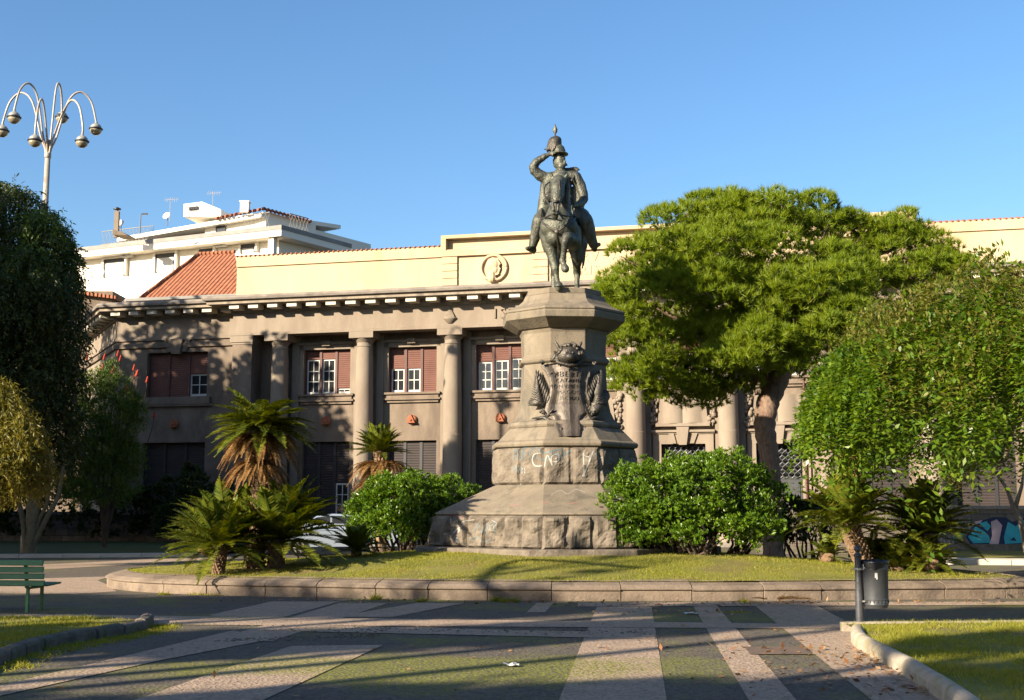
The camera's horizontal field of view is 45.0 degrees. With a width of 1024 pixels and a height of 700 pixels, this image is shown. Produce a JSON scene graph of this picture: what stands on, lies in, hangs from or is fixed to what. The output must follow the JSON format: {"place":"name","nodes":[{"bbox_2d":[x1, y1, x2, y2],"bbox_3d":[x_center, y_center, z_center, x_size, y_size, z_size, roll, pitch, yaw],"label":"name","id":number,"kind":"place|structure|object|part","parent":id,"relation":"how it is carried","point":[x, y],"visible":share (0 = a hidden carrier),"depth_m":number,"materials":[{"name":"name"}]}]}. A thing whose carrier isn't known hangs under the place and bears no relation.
{"place":"outdoors","nodes":[
{"label":"outdoors","id":0,"kind":"place"},
{"bbox_2d":[2,291,125,511],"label":"old house","id":1,"kind":"structure","parent":0,"point":[97,297],"depth_m":74.95,"materials":[{"name":"beige paint"}]},
{"bbox_2d":[0,612,134,650],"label":"lawn","id":2,"kind":"structure","parent":0,"point":[77,627],"depth_m":16.41,"materials":[{"name":"plant"}]},
{"bbox_2d":[0,557,227,593],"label":"paving curves","id":3,"kind":"object","parent":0,"point":[74,585],"visible":0.79,"depth_m":27.61,"materials":[{"name":"beige stone"}]},
{"bbox_2d":[0,375,72,512],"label":"mimosa tree","id":4,"kind":"object","parent":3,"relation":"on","point":[21,463],"visible":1,"depth_m":33.49,"materials":[{"name":"green plant"}]},
{"bbox_2d":[0,541,244,553],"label":"lawn","id":5,"kind":"structure","parent":0,"point":[47,547],"depth_m":49.14,"materials":[{"name":"green plant"}]},
{"bbox_2d":[0,173,100,553],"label":"pepper tree","id":6,"kind":"object","parent":5,"relation":"on","point":[42,284],"visible":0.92,"depth_m":41.71,"materials":[{"name":"green plant"}]},
{"bbox_2d":[52,350,155,546],"bbox_3d":[-16.721,3.976,50.122,3.737,7.961,3.750,6,-10,-41],"label":"bottlebrush shrub","id":7,"kind":"object","parent":5,"relation":"on","point":[107,465],"visible":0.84,"depth_m":49.61,"materials":[{"name":"green plant"}]},
{"bbox_2d":[0,474,239,539],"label":"hedge","id":8,"kind":"object","parent":5,"relation":"on","point":[144,500],"visible":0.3,"depth_m":57.07,"materials":[{"name":"green plant"}]},
{"bbox_2d":[149,461,212,543],"bbox_3d":[-13.974,6.695,53.917,3.635,3.755,2.098,0,-7,0],"label":"shrub","id":9,"kind":"object","parent":5,"relation":"on","point":[168,506],"visible":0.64,"depth_m":53.62,"materials":[{"name":"green plant"}]},
{"bbox_2d":[75,202,370,297],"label":"apartment building","id":10,"kind":"structure","parent":0,"point":[159,255],"depth_m":91.62,"materials":[{"name":"white paint"}]},
{"bbox_2d":[94,268,104,284],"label":"satellite dish","id":11,"kind":"object","parent":10,"relation":"on","point":[98,273],"visible":1,"depth_m":87.39,"materials":[{"name":"white paint"}]},
{"bbox_2d":[101,256,128,277],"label":"window","id":12,"kind":"structure","parent":10,"relation":"in","point":[112,266],"depth_m":93.39,"materials":[{"name":"white paint"}]},
{"bbox_2d":[113,207,120,237],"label":"chimney","id":13,"kind":"object","parent":10,"relation":"on","point":[117,219],"visible":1,"depth_m":89.31,"materials":[{"name":"stone"}]},
{"bbox_2d":[120,254,133,257],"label":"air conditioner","id":14,"kind":"object","parent":10,"relation":"on","point":[127,256],"visible":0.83,"depth_m":92.56,"materials":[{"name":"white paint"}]},
{"bbox_2d":[139,213,147,235],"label":"terrace lamp","id":15,"kind":"object","parent":10,"relation":"on","point":[140,222],"visible":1,"depth_m":86.84,"materials":[{"name":"metal"}]},
{"bbox_2d":[153,250,178,272],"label":"window","id":16,"kind":"structure","parent":10,"relation":"in","point":[165,261],"depth_m":91.50,"materials":[{"name":"white paint"}]},
{"bbox_2d":[163,212,169,225],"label":"satellite dish","id":17,"kind":"object","parent":10,"relation":"on","point":[166,215],"visible":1,"depth_m":90.48,"materials":[{"name":"white paint"}]},
{"bbox_2d":[196,246,216,252],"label":"window","id":18,"kind":"structure","parent":10,"relation":"in","point":[203,249],"depth_m":90.06,"materials":[{"name":"white paint"}]},
{"bbox_2d":[213,244,226,247],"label":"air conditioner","id":19,"kind":"object","parent":10,"relation":"on","point":[220,245],"visible":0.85,"depth_m":89.19,"materials":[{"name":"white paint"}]},
{"bbox_2d":[216,226,225,231],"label":"terrace window","id":20,"kind":"structure","parent":10,"relation":"in","point":[219,228],"depth_m":91.77,"materials":[{"name":"grey glass"}]},
{"bbox_2d":[239,200,250,213],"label":"chimney","id":21,"kind":"object","parent":10,"relation":"on","point":[244,206],"visible":1,"depth_m":89.78,"materials":[{"name":"white paint"}]},
{"bbox_2d":[238,241,258,252],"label":"window","id":22,"kind":"structure","parent":10,"relation":"in","point":[251,246],"depth_m":88.60,"materials":[{"name":"white paint"}]},
{"bbox_2d":[0,545,1023,699],"bbox_3d":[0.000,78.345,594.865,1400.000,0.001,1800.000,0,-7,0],"label":"ground","id":23,"kind":"structure","parent":0,"point":[544,667],"depth_m":14.04,"materials":[{"name":"grey stone"}]},
{"bbox_2d":[0,559,60,612],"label":"park bench","id":24,"kind":"object","parent":23,"relation":"on","point":[25,575],"visible":1,"depth_m":19.28,"materials":[{"name":"green paint"}]},
{"bbox_2d":[0,82,102,552],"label":"street lamp","id":25,"kind":"object","parent":23,"relation":"on","point":[61,117],"visible":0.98,"depth_m":44.73,"materials":[{"name":"metal"}]},
{"bbox_2d":[0,612,153,664],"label":"lawn kerb","id":26,"kind":"structure","parent":23,"relation":"on","point":[35,644],"depth_m":14.89,"materials":[{"name":"concrete"}]},
{"bbox_2d":[0,553,207,557],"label":"kerb","id":27,"kind":"structure","parent":23,"relation":"on","point":[85,555],"depth_m":41.44,"materials":[{"name":"grey concrete"}]},
{"bbox_2d":[0,512,313,541],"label":"stone wall","id":28,"kind":"structure","parent":23,"relation":"on","point":[61,533],"depth_m":59.10,"materials":[{"name":"grey stone"}]},
{"bbox_2d":[288,514,397,555],"bbox_3d":[-6.136,6.495,43.526,4.180,1.447,1.810,1,-7,-6],"label":"parked car","id":29,"kind":"object","parent":23,"relation":"on","point":[335,521],"visible":0.1,"depth_m":42.68,"materials":[{"name":"paint"}]},
{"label":"side windows","id":30,"kind":"part","parent":29,"relation":"part of","materials":[{"name":"black glass"}]},
{"bbox_2d":[0,591,760,671],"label":"weeds","id":31,"kind":"object","parent":23,"relation":"on","point":[18,661],"visible":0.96,"depth_m":15.11,"materials":[{"name":"green plant"}]},
{"bbox_2d":[215,625,649,641],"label":"gravel","id":32,"kind":"structure","parent":23,"relation":"on","point":[370,635],"depth_m":16.00,"materials":[{"name":"grey gravel"}]},
{"bbox_2d":[0,601,938,699],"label":"paving bands","id":33,"kind":"object","parent":23,"relation":"on","point":[634,672],"visible":0.95,"depth_m":13.14,"materials":[{"name":"beige stone"}]},
{"bbox_2d":[853,545,888,621],"bbox_3d":[4.806,3.178,16.514,0.474,1.122,0.386,0,-7,0],"label":"litter bin","id":34,"kind":"object","parent":33,"relation":"on","point":[871,583],"visible":0.98,"depth_m":16.41,"materials":[{"name":"grey metal"}]},
{"bbox_2d":[502,662,518,665],"bbox_3d":[-0.012,3.220,12.677,0.170,0.033,0.102,0,-7,0],"label":"paper scrap","id":35,"kind":"object","parent":23,"relation":"on","point":[512,663],"visible":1,"depth_m":12.64,"materials":[{"name":"white paper"}]},
{"bbox_2d":[0,601,1023,638],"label":"cross paving bands","id":36,"kind":"object","parent":23,"relation":"on","point":[309,624],"visible":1,"depth_m":17.39,"materials":[{"name":"grey stone"}]},
{"bbox_2d":[41,596,1019,697],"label":"fallen leaves","id":37,"kind":"object","parent":23,"relation":"on","point":[214,673],"visible":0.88,"depth_m":13.72,"materials":[{"name":"brown plant"}]},
{"bbox_2d":[72,211,1023,546],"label":"institute building","id":38,"kind":"structure","parent":23,"relation":"on","point":[418,349],"depth_m":58.56,"materials":[{"name":"paint"}]},
{"bbox_2d":[143,442,204,511],"bbox_3d":[-16.508,6.845,60.490,3.374,4.600,0.140,-2,-8,13],"label":"door","id":39,"kind":"structure","parent":38,"relation":"in","point":[164,458],"depth_m":60.70,"materials":[{"name":"metal"}]},
{"bbox_2d":[148,352,207,396],"bbox_3d":[-16.455,1.240,61.200,3.267,2.200,0.160,-2,-8,13],"label":"window","id":40,"kind":"structure","parent":38,"relation":"in","point":[184,374],"depth_m":61.17,"materials":[{"name":"white paint"}]},
{"bbox_2d":[303,442,349,516],"bbox_3d":[-8.863,6.691,59.178,2.400,4.570,0.140,-2,-8,13],"label":"door","id":41,"kind":"structure","parent":38,"relation":"in","point":[330,464],"depth_m":59.22,"materials":[{"name":"metal"}]},
{"bbox_2d":[305,349,350,393],"bbox_3d":[-8.865,1.086,59.891,2.400,2.170,0.160,-2,-8,13],"label":"window","id":42,"kind":"structure","parent":38,"relation":"in","point":[330,374],"depth_m":59.90,"materials":[{"name":"white paint"}]},
{"bbox_2d":[389,440,435,537],"bbox_3d":[-4.657,6.561,58.176,2.400,4.570,0.140,-2,-8,13],"label":"door","id":43,"kind":"structure","parent":38,"relation":"in","point":[424,458],"depth_m":58.27,"materials":[{"name":"metal"}]},
{"bbox_2d":[390,347,436,391],"bbox_3d":[-4.659,0.957,58.889,2.400,2.170,0.160,-2,-8,13],"label":"window","id":44,"kind":"structure","parent":38,"relation":"in","point":[422,378],"depth_m":58.89,"materials":[{"name":"white paint"}]},
{"bbox_2d":[477,440,498,491],"bbox_3d":[-0.466,6.433,57.178,2.400,4.570,0.140,-2,-8,13],"label":"door","id":45,"kind":"structure","parent":38,"relation":"in","point":[484,447],"depth_m":57.48,"materials":[{"name":"metal"}]},
{"bbox_2d":[477,344,521,389],"bbox_3d":[-0.468,0.828,57.891,2.400,2.170,0.160,-2,-8,13],"label":"window","id":46,"kind":"structure","parent":38,"relation":"in","point":[498,368],"depth_m":57.92,"materials":[{"name":"white paint"}]},
{"bbox_2d":[606,342,616,379],"bbox_3d":[3.675,0.527,56.927,2.400,1.820,0.160,-2,-8,13],"label":"window","id":47,"kind":"structure","parent":38,"relation":"in","point":[609,348],"depth_m":56.74,"materials":[{"name":"white paint"}]},
{"bbox_2d":[658,339,706,377],"bbox_3d":[7.719,0.403,55.964,2.400,1.820,0.160,-2,-8,13],"label":"window","id":48,"kind":"structure","parent":38,"relation":"in","point":[669,339],"depth_m":56.03,"materials":[{"name":"white paint"}]},
{"bbox_2d":[663,444,706,538],"bbox_3d":[7.728,6.342,55.223,1.960,4.250,0.228,-2,-8,13],"label":"portal door","id":49,"kind":"structure","parent":38,"relation":"in","point":[691,449],"depth_m":55.47,"materials":[{"name":"grey paint"}]},
{"bbox_2d":[756,443,802,502],"bbox_3d":[11.773,6.218,54.260,1.960,4.250,0.228,-2,-8,13],"label":"portal door","id":50,"kind":"structure","parent":38,"relation":"in","point":[783,451],"depth_m":54.28,"materials":[{"name":"grey paint"}]},
{"bbox_2d":[857,434,908,505],"bbox_3d":[15.879,5.931,53.286,2.400,4.570,0.140,-2,-8,13],"label":"door","id":51,"kind":"structure","parent":38,"relation":"in","point":[885,483],"depth_m":53.16,"materials":[{"name":"metal"}]},
{"bbox_2d":[956,433,1016,505],"bbox_3d":[20.061,5.802,52.290,2.400,4.570,0.140,-2,-8,13],"label":"door","id":52,"kind":"structure","parent":38,"relation":"in","point":[997,497],"depth_m":52.20,"materials":[{"name":"metal"}]},
{"bbox_2d":[105,560,1023,600],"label":"island kerb","id":53,"kind":"structure","parent":23,"relation":"on","point":[661,590],"depth_m":22.20,"materials":[{"name":"stone"}]},
{"bbox_2d":[744,646,810,653],"bbox_3d":[3.009,3.417,14.074,0.745,0.001,0.777,0,-7,0],"label":"drain cover","id":54,"kind":"object","parent":23,"relation":"on","point":[763,650],"visible":1,"depth_m":14.04,"materials":[{"name":"grey metal"}]},
{"bbox_2d":[752,595,816,599],"bbox_3d":[4.671,4.256,21.259,1.105,0.081,0.432,0,-7,0],"label":"fallen frond","id":55,"kind":"object","parent":23,"relation":"on","point":[785,597],"visible":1,"depth_m":21.25,"materials":[{"name":"brown plant"}]},
{"bbox_2d":[588,182,987,556],"bbox_3d":[7.881,0.571,35.166,12.130,11.070,8.456,0,-7,0],"label":"pine tree","id":56,"kind":"object","parent":23,"relation":"on","point":[746,330],"visible":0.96,"depth_m":33.91,"materials":[{"name":"green plant"}]},
{"bbox_2d":[749,488,843,558],"bbox_3d":[8.303,5.059,35.329,3.198,2.258,2.277,0,-7,0],"label":"shrub","id":57,"kind":"object","parent":23,"relation":"on","point":[802,505],"visible":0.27,"depth_m":35.12,"materials":[{"name":"green plant"}]},
{"bbox_2d":[756,506,1023,553],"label":"graffiti wall","id":58,"kind":"structure","parent":23,"relation":"on","point":[1002,531],"depth_m":44.84,"materials":[{"name":"paint"}]},
{"bbox_2d":[781,239,1023,572],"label":"weeping tree","id":59,"kind":"object","parent":23,"relation":"on","point":[919,348],"visible":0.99,"depth_m":22.30,"materials":[{"name":"green plant"}]},
{"bbox_2d":[850,624,980,699],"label":"lawn kerb","id":60,"kind":"structure","parent":23,"relation":"on","point":[939,686],"depth_m":11.71,"materials":[{"name":"concrete"}]},
{"bbox_2d":[840,620,1022,630],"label":"back kerb","id":61,"kind":"structure","parent":23,"relation":"on","point":[844,626],"depth_m":16.41,"materials":[{"name":"concrete"}]},
{"bbox_2d":[934,435,1023,552],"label":"tree","id":62,"kind":"object","parent":23,"relation":"on","point":[1014,507],"visible":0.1,"depth_m":30.74,"materials":[{"name":"green plant"}]},
{"bbox_2d":[946,558,1023,564],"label":"kerb","id":63,"kind":"structure","parent":23,"relation":"on","point":[995,561],"depth_m":35.92,"materials":[{"name":"white concrete"}]},
{"bbox_2d":[0,0,1023,255],"label":"sky","id":64,"kind":"structure","parent":0,"point":[391,123],"materials":[{"name":"blue"}]},
{"bbox_2d":[124,550,1014,581],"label":"lawn","id":65,"kind":"structure","parent":0,"point":[726,567],"depth_m":24.33,"materials":[{"name":"plant"}]},
{"bbox_2d":[159,476,252,556],"bbox_3d":[-6.200,3.601,26.531,2.652,1.759,2.739,5,-9,-33],"label":"cycad palm","id":66,"kind":"object","parent":65,"relation":"on","point":[219,498],"visible":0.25,"depth_m":26.13,"materials":[{"name":"green plant"}]},
{"bbox_2d":[150,495,280,584],"bbox_3d":[-5.743,3.689,24.350,2.400,1.694,2.422,-6,-10,39],"label":"cycad palm","id":67,"kind":"object","parent":65,"relation":"on","point":[220,530],"visible":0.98,"depth_m":24.01,"materials":[{"name":"green plant"}]},
{"bbox_2d":[205,386,319,568],"bbox_3d":[-5.202,2.664,25.683,2.494,3.772,2.551,0,-7,0],"label":"cycad palm","id":68,"kind":"object","parent":65,"relation":"on","point":[264,441],"visible":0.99,"depth_m":25.43,"materials":[{"name":"green plant"}]},
{"bbox_2d":[196,475,355,568],"bbox_3d":[-4.739,3.728,25.443,3.166,2.328,3.321,0,-7,0],"label":"cycad palm","id":69,"kind":"object","parent":65,"relation":"on","point":[290,508],"visible":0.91,"depth_m":25.06,"materials":[{"name":"green plant"}]},
{"bbox_2d":[318,523,392,555],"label":"cycad palm","id":70,"kind":"object","parent":65,"relation":"on","point":[356,539],"visible":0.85,"depth_m":27.13,"materials":[{"name":"green plant"}]},
{"bbox_2d":[346,421,414,551],"bbox_3d":[-3.403,3.615,32.031,1.924,3.501,1.780,-2,-8,19],"label":"cycad palm","id":71,"kind":"object","parent":65,"relation":"on","point":[377,440],"visible":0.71,"depth_m":31.91,"materials":[{"name":"green plant"}]},
{"bbox_2d":[341,466,482,552],"bbox_3d":[-2.325,3.885,29.882,3.566,2.193,2.725,0,-7,0],"label":"shrub","id":72,"kind":"object","parent":65,"relation":"on","point":[412,510],"visible":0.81,"depth_m":29.37,"materials":[{"name":"green plant"}]},
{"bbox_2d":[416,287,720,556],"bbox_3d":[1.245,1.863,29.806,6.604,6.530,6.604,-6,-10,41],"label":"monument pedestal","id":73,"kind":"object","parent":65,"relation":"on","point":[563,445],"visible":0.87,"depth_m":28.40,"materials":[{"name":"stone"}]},
{"bbox_2d":[525,124,600,291],"bbox_3d":[1.235,-3.432,30.583,1.843,4.392,3.742,0,-7,0],"label":"equestrian statue","id":74,"kind":"object","parent":73,"relation":"on","point":[562,222],"visible":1,"depth_m":29.94,"materials":[{"name":"grey metal"}]},
{"bbox_2d":[594,444,789,555],"bbox_3d":[4.165,3.357,27.306,3.806,2.498,4.352,-6,-9,37],"label":"shrub","id":75,"kind":"object","parent":65,"relation":"on","point":[689,519],"visible":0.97,"depth_m":26.50,"materials":[{"name":"green plant"}]},
{"bbox_2d":[803,531,851,564],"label":"cycad palm","id":76,"kind":"object","parent":65,"relation":"on","point":[826,551],"visible":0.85,"depth_m":25.75,"materials":[{"name":"green plant"}]},
{"bbox_2d":[821,431,866,556],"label":"fan palm","id":77,"kind":"object","parent":65,"relation":"on","point":[853,474],"visible":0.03,"depth_m":32.65,"materials":[{"name":"green plant"}]},
{"bbox_2d":[785,464,925,566],"bbox_3d":[6.761,3.342,24.448,2.580,2.265,2.631,0,-7,0],"label":"cycad palm","id":78,"kind":"object","parent":65,"relation":"on","point":[846,518],"visible":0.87,"depth_m":24.12,"materials":[{"name":"green plant"}]},
{"bbox_2d":[841,525,953,570],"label":"cycad palm","id":79,"kind":"object","parent":65,"relation":"on","point":[893,553],"visible":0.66,"depth_m":24.44,"materials":[{"name":"green plant"}]},
{"bbox_2d":[862,475,988,570],"bbox_3d":[8.416,3.556,25.067,2.780,2.026,2.580,0,-7,0],"label":"cycad palm","id":80,"kind":"object","parent":65,"relation":"on","point":[929,526],"visible":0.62,"depth_m":24.89,"materials":[{"name":"green plant"}]},
{"bbox_2d":[898,540,970,575],"bbox_3d":[8.200,4.165,24.135,1.409,0.911,1.608,0,-7,0],"label":"plant","id":81,"kind":"object","parent":65,"relation":"on","point":[935,564],"visible":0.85,"depth_m":24.01,"materials":[{"name":"green plant"}]},
{"bbox_2d":[841,618,1023,699],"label":"lawn","id":82,"kind":"structure","parent":0,"point":[992,695],"depth_m":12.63,"materials":[{"name":"plant"}]},
{"bbox_2d":[944,551,1023,557],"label":"lawn","id":83,"kind":"structure","parent":0,"point":[992,554],"depth_m":40.95,"materials":[{"name":"plant"}]}
]}

